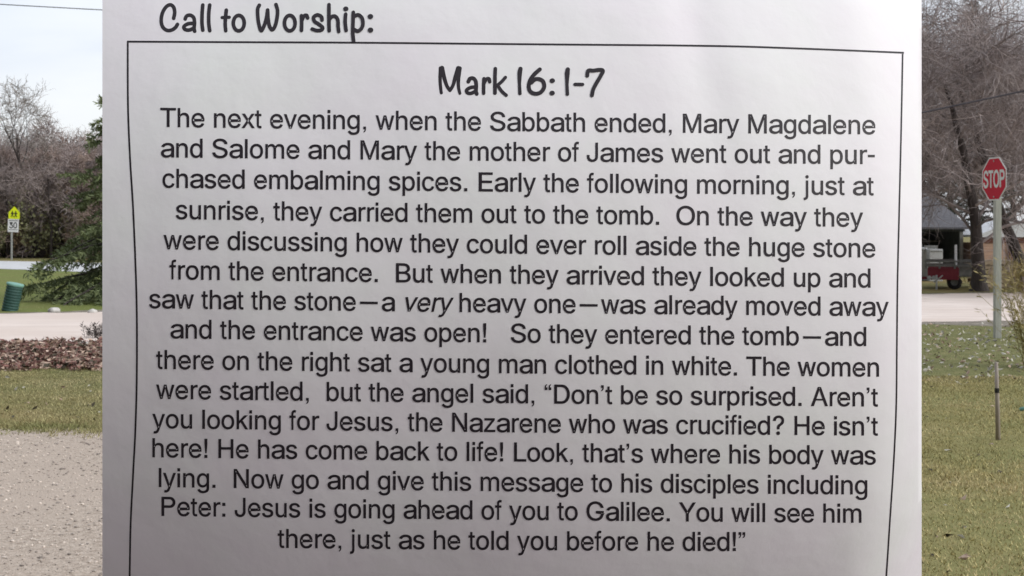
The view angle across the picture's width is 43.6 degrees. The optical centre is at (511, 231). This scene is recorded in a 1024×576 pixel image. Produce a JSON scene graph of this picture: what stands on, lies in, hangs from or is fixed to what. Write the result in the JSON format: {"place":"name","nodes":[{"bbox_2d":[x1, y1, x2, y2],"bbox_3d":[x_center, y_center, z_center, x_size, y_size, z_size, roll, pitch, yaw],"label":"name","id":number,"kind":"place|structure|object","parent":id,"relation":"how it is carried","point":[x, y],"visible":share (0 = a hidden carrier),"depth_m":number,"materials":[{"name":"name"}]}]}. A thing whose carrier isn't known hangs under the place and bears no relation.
{"place":"outdoors","nodes":[
{"label":"outdoors","id":0,"kind":"place"},
{"bbox_2d":[0,261,100,271],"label":"paved road","id":1,"kind":"structure","parent":0,"point":[24,265],"depth_m":60.68,"materials":[{"name":"grey asphalt"}]},
{"bbox_2d":[0,428,101,575],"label":"gravel drive","id":2,"kind":"structure","parent":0,"point":[48,519],"depth_m":7.47,"materials":[{"name":"grey gravel"}]},
{"bbox_2d":[0,431,101,575],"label":"pebbles","id":3,"kind":"object","parent":2,"relation":"on","point":[42,558],"visible":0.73,"depth_m":7.65,"materials":[{"name":"grey gravel"}]},
{"bbox_2d":[0,269,101,312],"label":"lawn","id":4,"kind":"structure","parent":0,"point":[5,277],"depth_m":31.71,"materials":[{"name":"green plant"}]},
{"bbox_2d":[1,282,23,310],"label":"ribbed barrel","id":5,"kind":"object","parent":4,"relation":"on","point":[12,297],"visible":0.94,"depth_m":25.81,"materials":[{"name":"teal plastic"}]},
{"bbox_2d":[20,95,101,305],"bbox_3d":[-8.684,-1.399,29.677,5.521,8.300,5.449,0,0,38],"label":"spruce tree","id":6,"kind":"object","parent":4,"relation":"on","point":[75,295],"visible":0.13,"depth_m":29.27,"materials":[{"name":"green plant"}]},
{"bbox_2d":[0,4,101,9],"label":"overhead cable","id":7,"kind":"object","parent":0,"point":[51,7],"visible":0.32,"depth_m":44.99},
{"bbox_2d":[0,237,1021,431],"bbox_3d":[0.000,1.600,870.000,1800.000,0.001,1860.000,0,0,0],"label":"ground","id":8,"kind":"structure","parent":0,"point":[930,287],"depth_m":13.09,"materials":[{"name":"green plant"}]},
{"bbox_2d":[0,217,10,247],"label":"shrub","id":9,"kind":"object","parent":8,"relation":"on","point":[2,236],"visible":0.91,"depth_m":78.32,"materials":[{"name":"green plant"}]},
{"bbox_2d":[0,215,27,257],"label":"shrub","id":10,"kind":"object","parent":8,"relation":"on","point":[3,253],"visible":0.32,"depth_m":79.81,"materials":[{"name":"green plant"}]},
{"bbox_2d":[8,206,19,259],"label":"school speed sign","id":11,"kind":"object","parent":8,"relation":"on","point":[13,218],"visible":0.98,"depth_m":73.08,"materials":[{"name":"metal"}]},
{"bbox_2d":[1,133,29,156],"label":"bare tree","id":12,"kind":"object","parent":8,"relation":"on","point":[14,143],"depth_m":95.00,"materials":[{"name":"grey plant"}]},
{"bbox_2d":[0,122,40,204],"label":"bare tree","id":13,"kind":"object","parent":8,"relation":"on","point":[23,149],"visible":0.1,"depth_m":85.70,"materials":[{"name":"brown plant"}]},
{"bbox_2d":[0,159,44,240],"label":"bare tree","id":14,"kind":"object","parent":8,"relation":"on","point":[17,200],"visible":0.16,"depth_m":79.86,"materials":[{"name":"brown plant"}]},
{"bbox_2d":[0,142,51,256],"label":"bare tree","id":15,"kind":"object","parent":8,"relation":"on","point":[6,154],"visible":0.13,"depth_m":80.87,"materials":[{"name":"brown plant"}]},
{"bbox_2d":[0,208,53,257],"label":"shrub","id":16,"kind":"object","parent":8,"relation":"on","point":[19,243],"visible":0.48,"depth_m":79.03,"materials":[{"name":"green plant"}]},
{"bbox_2d":[0,126,53,254],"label":"bare tree","id":17,"kind":"object","parent":8,"relation":"on","point":[23,151],"visible":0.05,"depth_m":87.16,"materials":[{"name":"brown plant"}]},
{"bbox_2d":[0,145,63,257],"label":"bare tree","id":18,"kind":"object","parent":8,"relation":"on","point":[10,160],"visible":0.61,"depth_m":79.13,"materials":[{"name":"brown plant"}]},
{"bbox_2d":[0,73,64,257],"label":"bare tree","id":19,"kind":"object","parent":8,"relation":"on","point":[24,100],"visible":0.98,"depth_m":78.78,"materials":[{"name":"grey plant"}]},
{"bbox_2d":[0,146,70,257],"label":"bare tree","id":20,"kind":"object","parent":8,"relation":"on","point":[33,162],"visible":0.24,"depth_m":79.86,"materials":[{"name":"brown plant"}]},
{"bbox_2d":[10,108,71,149],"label":"bare tree","id":21,"kind":"object","parent":8,"relation":"on","point":[48,124],"visible":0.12,"depth_m":103.50,"materials":[{"name":"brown plant"}]},
{"bbox_2d":[7,184,77,257],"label":"shrub","id":22,"kind":"object","parent":8,"relation":"on","point":[45,236],"visible":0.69,"depth_m":78.41,"materials":[{"name":"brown plant"}]},
{"bbox_2d":[0,336,101,371],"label":"leaf litter","id":23,"kind":"object","parent":8,"relation":"on","point":[23,354],"visible":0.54,"depth_m":16.14,"materials":[{"name":"brown plant"}]},
{"bbox_2d":[0,144,101,257],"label":"bare tree","id":24,"kind":"object","parent":8,"relation":"on","point":[31,177],"visible":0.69,"depth_m":77.39,"materials":[{"name":"grey plant"}]},
{"bbox_2d":[0,414,101,438],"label":"grass","id":25,"kind":"structure","parent":8,"relation":"on","point":[11,424],"depth_m":10.36,"materials":[{"name":"green plant"}]},
{"bbox_2d":[26,194,84,255],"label":"shrub","id":26,"kind":"object","parent":8,"relation":"on","point":[61,245],"visible":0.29,"depth_m":79.35,"materials":[{"name":"green plant"}]},
{"bbox_2d":[27,119,92,255],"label":"bare tree","id":27,"kind":"object","parent":8,"relation":"on","point":[45,140],"visible":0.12,"depth_m":86.89,"materials":[{"name":"grey plant"}]},
{"bbox_2d":[24,143,96,257],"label":"bare tree","id":28,"kind":"object","parent":8,"relation":"on","point":[58,158],"visible":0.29,"depth_m":78.84,"materials":[{"name":"grey plant"}]},
{"bbox_2d":[20,132,101,255],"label":"bare tree","id":29,"kind":"object","parent":8,"relation":"on","point":[99,146],"visible":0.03,"depth_m":80.78,"materials":[{"name":"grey plant"}]},
{"bbox_2d":[22,134,101,249],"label":"bare tree","id":30,"kind":"object","parent":8,"relation":"on","point":[57,192],"visible":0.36,"depth_m":78.33,"materials":[{"name":"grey plant"}]},
{"bbox_2d":[38,137,101,242],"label":"bare tree","id":31,"kind":"object","parent":8,"relation":"on","point":[98,154],"visible":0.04,"depth_m":79.46,"materials":[{"name":"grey plant"}]},
{"bbox_2d":[48,124,101,151],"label":"bare tree","id":32,"kind":"object","parent":8,"relation":"on","point":[77,137],"visible":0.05,"depth_m":100.54,"materials":[{"name":"grey plant"}]},
{"bbox_2d":[52,179,101,244],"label":"shrub","id":33,"kind":"object","parent":8,"relation":"on","point":[64,239],"visible":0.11,"depth_m":78.76,"materials":[{"name":"green plant"}]},
{"bbox_2d":[54,127,101,248],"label":"bare tree","id":34,"kind":"object","parent":8,"relation":"on","point":[77,150],"visible":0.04,"depth_m":84.82,"materials":[{"name":"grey plant"}]},
{"bbox_2d":[62,145,101,242],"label":"bare tree","id":35,"kind":"object","parent":8,"relation":"on","point":[81,158],"visible":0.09,"depth_m":76.98,"materials":[{"name":"grey plant"}]},
{"bbox_2d":[62,207,101,257],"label":"bare tree","id":36,"kind":"object","parent":8,"relation":"on","point":[73,229],"visible":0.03,"depth_m":76.77,"materials":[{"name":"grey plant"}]},
{"bbox_2d":[67,199,101,255],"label":"shrub","id":37,"kind":"object","parent":8,"relation":"on","point":[85,221],"visible":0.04,"depth_m":77.75,"materials":[{"name":"green plant"}]},
{"bbox_2d":[922,247,926,280],"bbox_3d":[13.326,0.999,42.294,0.612,1.202,0.612,0,0,0],"label":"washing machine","id":38,"kind":"object","parent":8,"relation":"on","point":[923,262],"visible":0.2,"depth_m":42.00,"materials":[{"name":"white metal"}]},
{"bbox_2d":[922,193,967,262],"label":"open shed","id":39,"kind":"structure","parent":8,"relation":"on","point":[950,235],"depth_m":46.94,"materials":[{"name":"grey metal"}]},
{"bbox_2d":[922,259,971,289],"bbox_3d":[12.405,1.190,36.457,1.396,0.820,2.094,0,0,19],"label":"utility trailer","id":40,"kind":"object","parent":8,"relation":"on","point":[952,274],"visible":0.99,"depth_m":35.61,"materials":[{"name":"red paint"}]},
{"bbox_2d":[924,245,942,280],"bbox_3d":[13.789,1.022,41.894,0.433,1.155,0.612,0,0,0],"label":"washing machine","id":41,"kind":"object","parent":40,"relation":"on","point":[931,251],"visible":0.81,"depth_m":41.60,"materials":[{"name":"white metal"}]},
{"bbox_2d":[954,245,956,264],"bbox_3d":[12.549,0.660,36.200,0.060,0.600,0.060,0,0,0],"label":"pole","id":42,"kind":"object","parent":40,"relation":"on","point":[955,252],"visible":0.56,"depth_m":36.17,"materials":[{"name":"grey metal"}]},
{"bbox_2d":[922,32,1009,200],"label":"bare tree","id":43,"kind":"object","parent":8,"relation":"on","point":[954,142],"visible":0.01,"depth_m":68.67,"materials":[{"name":"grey plant"}]},
{"bbox_2d":[922,11,1022,217],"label":"bare tree","id":44,"kind":"object","parent":8,"relation":"on","point":[967,147],"visible":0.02,"depth_m":66.05,"materials":[{"name":"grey plant"}]},
{"bbox_2d":[922,0,1023,295],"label":"bare tree","id":45,"kind":"object","parent":8,"relation":"on","point":[1008,79],"visible":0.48,"depth_m":33.25,"materials":[{"name":"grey plant"}]},
{"bbox_2d":[922,0,1023,269],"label":"bare tree","id":46,"kind":"object","parent":8,"relation":"on","point":[1015,242],"visible":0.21,"depth_m":36.31,"materials":[{"name":"brown plant"}]},
{"bbox_2d":[922,0,1023,255],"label":"bare tree","id":47,"kind":"object","parent":8,"relation":"on","point":[956,4],"visible":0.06,"depth_m":41.00,"materials":[{"name":"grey plant"}]},
{"bbox_2d":[922,323,1023,384],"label":"grass verge","id":48,"kind":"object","parent":8,"relation":"on","point":[943,370],"depth_m":16.98,"materials":[{"name":"green plant"}]},
{"bbox_2d":[923,322,1023,383],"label":"scattered leaves","id":49,"kind":"object","parent":48,"relation":"on","point":[963,360],"visible":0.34,"depth_m":16.77,"materials":[{"name":"brown plant"}]},
{"bbox_2d":[961,249,1023,367],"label":"willow shrub","id":50,"kind":"object","parent":48,"relation":"on","point":[1015,311],"visible":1,"depth_m":15.11,"materials":[{"name":"green leaves"},{"name":"brown twigs"}]},
{"bbox_2d":[982,157,1006,337],"bbox_3d":[7.311,0.267,19.294,0.118,2.785,0.650,0,0,-10],"label":"stop sign","id":51,"kind":"object","parent":48,"relation":"on","point":[994,178],"visible":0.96,"depth_m":19.25,"materials":[{"name":"metal"}]},
{"bbox_2d":[924,62,1023,218],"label":"bare tree","id":52,"kind":"object","parent":8,"relation":"on","point":[960,162],"visible":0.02,"depth_m":67.95,"materials":[{"name":"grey plant"}]},
{"bbox_2d":[933,0,1022,241],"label":"bare tree","id":53,"kind":"object","parent":8,"relation":"on","point":[960,204],"visible":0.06,"depth_m":59.68,"materials":[{"name":"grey plant"}]},
{"bbox_2d":[942,51,1019,220],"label":"bare tree","id":54,"kind":"object","parent":8,"relation":"on","point":[1002,196],"visible":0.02,"depth_m":80.18,"materials":[{"name":"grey plant"}]},
{"bbox_2d":[970,282,1015,287],"bbox_3d":[13.928,1.535,37.099,0.960,0.130,1.000,0,0,-2],"label":"wooden pallet","id":55,"kind":"object","parent":8,"relation":"on","point":[990,285],"visible":0.29,"depth_m":36.61,"materials":[{"name":"brown wood"}]},
{"bbox_2d":[967,278,1012,282],"bbox_3d":[13.875,1.403,37.129,0.960,0.130,1.000,0,0,-3],"label":"wooden pallet","id":56,"kind":"object","parent":55,"relation":"on","point":[969,279],"visible":0.21,"depth_m":36.65,"materials":[{"name":"brown wood"}]},
{"bbox_2d":[970,274,1013,278],"bbox_3d":[13.910,1.271,37.126,0.960,0.130,1.000,0,0,2],"label":"wooden pallet","id":57,"kind":"object","parent":56,"relation":"on","point":[987,276],"visible":0.18,"depth_m":36.63,"materials":[{"name":"brown wood"}]},
{"bbox_2d":[986,269,1011,273],"bbox_3d":[13.888,1.139,37.113,0.960,0.130,1.000,0,0,1],"label":"wooden pallet","id":58,"kind":"object","parent":57,"relation":"on","point":[991,271],"visible":0.16,"depth_m":36.63,"materials":[{"name":"brown wood"}]},
{"bbox_2d":[985,265,1008,268],"bbox_3d":[13.937,1.007,37.108,0.960,0.130,1.000,0,0,3],"label":"wooden pallet","id":59,"kind":"object","parent":58,"relation":"on","point":[991,267],"visible":0.21,"depth_m":36.63,"materials":[{"name":"brown wood"}]},
{"bbox_2d":[985,260,1013,264],"bbox_3d":[13.932,0.875,37.087,0.960,0.130,1.000,0,0,0],"label":"wooden pallet","id":60,"kind":"object","parent":59,"relation":"on","point":[989,262],"visible":0.38,"depth_m":36.59,"materials":[{"name":"brown wood"}]},
{"bbox_3d":[6.500,-0.231,29.981,1.600,3.863,0.332,0,0,0],"label":"utility pole","id":61,"kind":"object","parent":8,"relation":"on","visible":0},
{"bbox_2d":[922,90,1023,112],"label":"overhead cable","id":62,"kind":"object","parent":61,"relation":"attached to","point":[973,101],"visible":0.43,"depth_m":29.98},
{"bbox_2d":[102,0,921,575],"bbox_3d":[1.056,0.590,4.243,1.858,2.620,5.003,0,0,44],"label":"printed page","id":63,"kind":"object","parent":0,"point":[510,286],"visible":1,"depth_m":2.59,"materials":[{"name":"white paper"}]},
{"bbox_2d":[0,292,1023,340],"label":"gravel road","id":64,"kind":"structure","parent":0,"point":[954,307],"depth_m":23.83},
{"bbox_2d":[80,322,101,337],"bbox_3d":[-6.276,1.477,19.323,0.480,0.291,0.408,0,0,-33],"label":"dead weed","id":65,"kind":"object","parent":64,"relation":"on","point":[95,333],"visible":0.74,"depth_m":19.26,"materials":[{"name":"grey plant"}]},
{"bbox_2d":[87,309,97,312],"bbox_3d":[-8.285,1.575,25.263,0.196,0.127,0.137,0,0,0],"label":"stone","id":66,"kind":"object","parent":64,"relation":"on","point":[92,311],"visible":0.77,"depth_m":25.22,"materials":[{"name":"white stone"}]},
{"bbox_2d":[1003,255,1023,292],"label":"dry plant","id":67,"kind":"object","parent":64,"relation":"on","point":[1018,268],"visible":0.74,"depth_m":33.10,"materials":[{"name":"plant"}]},
{"bbox_2d":[0,292,1023,343],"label":"road shoulder","id":68,"kind":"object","parent":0,"point":[978,323],"visible":0.15,"depth_m":22.57},
{"bbox_2d":[48,307,59,311],"bbox_3d":[-9.133,1.571,25.531,0.211,0.140,0.194,0,0,-41],"label":"stone","id":69,"kind":"object","parent":68,"relation":"on","point":[54,309],"visible":0.84,"depth_m":25.47,"materials":[{"name":"white stone"}]},
{"bbox_2d":[0,0,1023,222],"label":"sky","id":70,"kind":"structure","parent":0,"point":[59,47],"materials":[{"name":"white"}]},
{"bbox_2d":[922,375,1023,575],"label":"dry lawn","id":71,"kind":"structure","parent":0,"point":[975,533],"depth_m":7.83,"materials":[{"name":"green plant"}]},
{"bbox_2d":[5,375,1022,572],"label":"scattered leaves","id":72,"kind":"object","parent":71,"relation":"on","point":[965,556],"visible":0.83,"depth_m":8.46,"materials":[{"name":"brown plant"}]},
{"bbox_2d":[995,362,1000,439],"bbox_3d":[3.726,1.330,9.821,0.046,0.661,0.036,0,0,0],"label":"wooden stake","id":73,"kind":"object","parent":71,"relation":"on","point":[997,419],"visible":0.92,"depth_m":9.81,"materials":[{"name":"grey wood"}]},
{"bbox_2d":[963,221,1023,259],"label":"plank shed","id":74,"kind":"structure","parent":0,"point":[988,243],"depth_m":45.00,"materials":[{"name":"wood"}]}
]}

